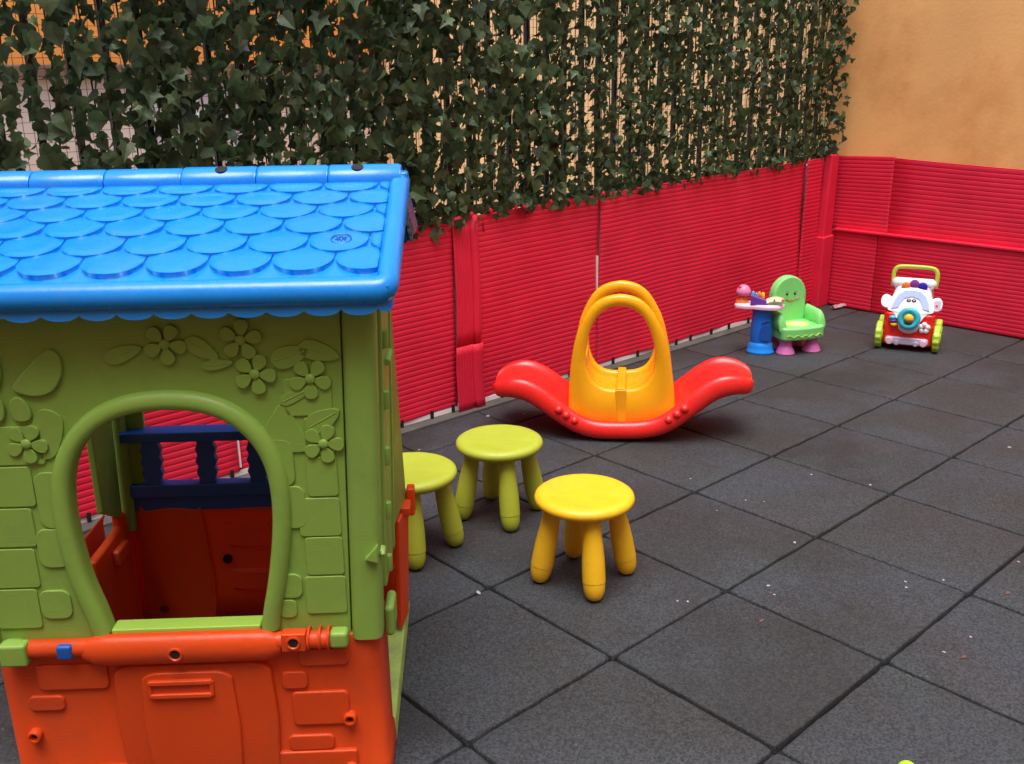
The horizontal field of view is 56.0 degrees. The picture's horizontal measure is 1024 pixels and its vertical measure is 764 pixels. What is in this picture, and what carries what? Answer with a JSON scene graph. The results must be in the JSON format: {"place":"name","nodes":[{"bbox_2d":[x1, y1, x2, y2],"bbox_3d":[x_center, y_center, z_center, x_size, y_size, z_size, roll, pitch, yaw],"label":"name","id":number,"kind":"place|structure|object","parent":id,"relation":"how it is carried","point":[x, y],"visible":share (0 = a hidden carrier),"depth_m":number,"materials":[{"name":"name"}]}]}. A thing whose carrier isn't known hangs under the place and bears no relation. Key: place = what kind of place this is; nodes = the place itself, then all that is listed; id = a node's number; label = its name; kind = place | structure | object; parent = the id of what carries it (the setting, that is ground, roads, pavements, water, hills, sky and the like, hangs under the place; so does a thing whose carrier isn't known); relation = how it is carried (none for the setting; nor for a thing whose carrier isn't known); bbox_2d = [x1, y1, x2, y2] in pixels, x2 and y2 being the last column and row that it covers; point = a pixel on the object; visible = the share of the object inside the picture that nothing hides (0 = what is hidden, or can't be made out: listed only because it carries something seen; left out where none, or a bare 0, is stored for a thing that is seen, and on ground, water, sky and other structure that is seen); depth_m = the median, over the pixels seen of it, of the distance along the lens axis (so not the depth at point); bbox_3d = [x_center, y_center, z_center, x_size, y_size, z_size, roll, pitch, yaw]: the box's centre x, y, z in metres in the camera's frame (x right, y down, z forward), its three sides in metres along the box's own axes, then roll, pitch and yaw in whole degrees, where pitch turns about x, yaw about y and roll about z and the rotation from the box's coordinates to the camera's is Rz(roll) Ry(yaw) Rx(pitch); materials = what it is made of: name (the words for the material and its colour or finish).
{"place":"outdoors","nodes":[
{"label":"outdoors","id":0,"kind":"place"},
{"bbox_2d":[0,0,381,170],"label":"neighbouring building","id":1,"kind":"structure","parent":0,"point":[17,56],"depth_m":8.36,"materials":[{"name":"beige paint"}]},
{"bbox_2d":[152,89,241,165],"bbox_3d":[-2.949,-2.103,9.174,0.900,1.330,0.059,-16,23,-40],"label":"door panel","id":2,"kind":"structure","parent":1,"relation":"in","point":[205,99],"depth_m":9.05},
{"bbox_2d":[0,305,1023,763],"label":"rubber tile floor","id":3,"kind":"structure","parent":0,"point":[860,467],"depth_m":2.88,"materials":[{"name":"grey rubber"}]},
{"bbox_2d":[0,164,416,763],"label":"playhouse","id":4,"kind":"object","parent":3,"relation":"on","point":[260,614],"visible":1,"depth_m":1.93,"materials":[{"name":"green plastic"}]},
{"bbox_2d":[391,314,405,522],"bbox_3d":[-0.310,0.023,2.395,0.032,0.700,0.292,-1,18,0],"label":"upper door leaf","id":5,"kind":"structure","parent":4,"relation":"in","point":[399,479],"depth_m":2.51,"materials":[{"name":"green plastic"}]},
{"bbox_2d":[394,484,415,626],"bbox_3d":[-0.288,0.471,2.623,0.042,0.355,0.162,2,18,9],"label":"lower door leaf","id":6,"kind":"structure","parent":4,"relation":"in","point":[401,549],"depth_m":2.58,"materials":[{"name":"orange plastic"}]},
{"bbox_2d":[403,452,463,569],"bbox_3d":[-0.322,0.408,3.098,0.300,0.286,0.300,12,22,35],"label":"kids stool","id":7,"kind":"object","parent":3,"relation":"on","point":[425,472],"visible":0.66,"depth_m":3.04,"materials":[{"name":"yellow plastic"}]},
{"bbox_2d":[455,424,542,531],"bbox_3d":[-0.042,0.328,3.337,0.300,0.286,0.300,9,20,28],"label":"kids stool","id":8,"kind":"object","parent":3,"relation":"on","point":[498,450],"visible":0.94,"depth_m":3.28,"materials":[{"name":"yellow plastic"}]},
{"bbox_2d":[530,474,635,600],"bbox_3d":[0.217,0.462,2.905,0.300,0.286,0.300,12,22,34],"label":"kids stool","id":9,"kind":"object","parent":3,"relation":"on","point":[583,506],"visible":1,"depth_m":2.85,"materials":[{"name":"yellow plastic"}]},
{"bbox_2d":[493,280,754,438],"bbox_3d":[0.463,-0.094,4.087,1.096,0.618,0.377,-1,18,8],"label":"rocker toy","id":10,"kind":"object","parent":3,"relation":"on","point":[592,398],"visible":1,"depth_m":4.01,"materials":[{"name":"red plastic"}]},
{"bbox_2d":[734,275,825,355],"bbox_3d":[1.453,-0.361,5.234,0.486,0.397,0.256,-6,19,-16],"label":"activity chair","id":11,"kind":"object","parent":3,"relation":"on","point":[786,315],"visible":1,"depth_m":5.21,"materials":[{"name":"green plastic"}]},
{"bbox_2d":[830,303,845,308],"bbox_3d":[2.104,-0.494,6.200,0.133,0.024,0.042,-16,23,-40],"label":"crumpled paper","id":12,"kind":"object","parent":3,"relation":"on","point":[839,305],"visible":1,"depth_m":6.19,"materials":[{"name":"paper"}]},
{"bbox_2d":[898,760,913,763],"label":"toy ball","id":13,"kind":"object","parent":3,"relation":"on","point":[905,762],"visible":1,"depth_m":2.08,"materials":[{"name":"plastic"}]},
{"bbox_2d":[874,264,942,351],"bbox_3d":[2.194,-0.414,5.282,0.332,0.448,0.315,8,20,25],"label":"toy car walker","id":14,"kind":"object","parent":3,"relation":"on","point":[913,306],"visible":1,"depth_m":5.21,"materials":[{"name":"red plastic"}]},
{"bbox_2d":[463,497,999,756],"bbox_3d":[1.049,0.901,2.047,7.650,0.001,5.370,-16,23,-40],"label":"tile bed","id":15,"kind":"object","parent":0,"point":[772,754],"depth_m":2.36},
{"bbox_2d":[81,306,816,533],"bbox_3d":[-0.740,0.299,3.963,7.300,0.038,0.077,-16,23,-40],"label":"kerb strip","id":16,"kind":"object","parent":15,"relation":"on","point":[87,527],"visible":0.2,"depth_m":4.51,"materials":[{"name":"grey concrete"}]},
{"label":"ground","id":17,"kind":"structure","parent":0,"visible":0},
{"bbox_2d":[80,161,823,522],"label":"wall","id":18,"kind":"structure","parent":17,"relation":"on","point":[90,517],"depth_m":4.54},
{"bbox_2d":[77,410,239,518],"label":"red cladding panel","id":19,"kind":"structure","parent":18,"relation":"attached to","point":[179,462],"depth_m":3.51,"materials":[{"name":"red plastic"}]},
{"bbox_2d":[239,223,456,469],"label":"red cladding panel","id":20,"kind":"structure","parent":18,"relation":"attached to","point":[423,319],"depth_m":4.16,"materials":[{"name":"red plastic"}]},
{"bbox_2d":[2,0,825,216],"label":"metal fence","id":21,"kind":"object","parent":18,"relation":"on","point":[216,157],"visible":0.05,"depth_m":4.63,"materials":[{"name":"metal"}]},
{"bbox_2d":[0,0,858,244],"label":"ivy screen","id":22,"kind":"object","parent":21,"relation":"attached to","point":[167,54],"visible":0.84,"depth_m":3.96,"materials":[{"name":"green plant"}]},
{"bbox_2d":[452,215,485,411],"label":"wall post cladding","id":23,"kind":"structure","parent":18,"relation":"attached to","point":[469,374],"depth_m":4.30,"materials":[{"name":"red plastic"}]},
{"bbox_2d":[477,195,599,396],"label":"red cladding panel","id":24,"kind":"structure","parent":18,"relation":"attached to","point":[538,275],"depth_m":4.56,"materials":[{"name":"red plastic"}]},
{"bbox_2d":[596,161,805,363],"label":"red cladding panel","id":25,"kind":"structure","parent":18,"relation":"attached to","point":[691,257],"depth_m":5.36,"materials":[{"name":"red plastic"}]},
{"bbox_2d":[798,158,823,302],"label":"red cladding panel","id":26,"kind":"structure","parent":18,"relation":"attached to","point":[811,208],"depth_m":6.05,"materials":[{"name":"red plastic"}]},
{"bbox_2d":[809,154,838,306],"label":"wall post cladding","id":27,"kind":"structure","parent":18,"relation":"attached to","point":[822,265],"depth_m":6.13,"materials":[{"name":"red plastic"}]},
{"bbox_2d":[381,0,811,218],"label":"side wall","id":28,"kind":"structure","parent":17,"relation":"on","point":[588,103],"depth_m":8.05,"materials":[{"name":"beige paint"}]},
{"bbox_2d":[806,0,1023,340],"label":"orange wall","id":29,"kind":"structure","parent":17,"relation":"on","point":[937,80],"depth_m":5.57,"materials":[{"name":"paint"}]},
{"bbox_2d":[827,230,877,310],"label":"red cladding panel","id":30,"kind":"structure","parent":29,"relation":"attached to","point":[852,269],"depth_m":6.16,"materials":[{"name":"red plastic"}]},
{"bbox_2d":[832,156,894,232],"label":"red cladding panel","id":31,"kind":"structure","parent":29,"relation":"attached to","point":[863,192],"depth_m":6.02,"materials":[{"name":"red plastic"}]},
{"bbox_2d":[833,227,1023,251],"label":"cladding ledge","id":32,"kind":"object","parent":29,"relation":"attached to","point":[935,240],"visible":1,"depth_m":5.72,"materials":[{"name":"red plastic"}]},
{"bbox_2d":[870,235,1023,337],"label":"red cladding panel","id":33,"kind":"structure","parent":29,"relation":"attached to","point":[980,289],"depth_m":5.64,"materials":[{"name":"red plastic"}]},
{"bbox_2d":[887,158,1023,247],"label":"red cladding panel","id":34,"kind":"structure","parent":29,"relation":"attached to","point":[963,202],"depth_m":5.61,"materials":[{"name":"red plastic"}]}
]}

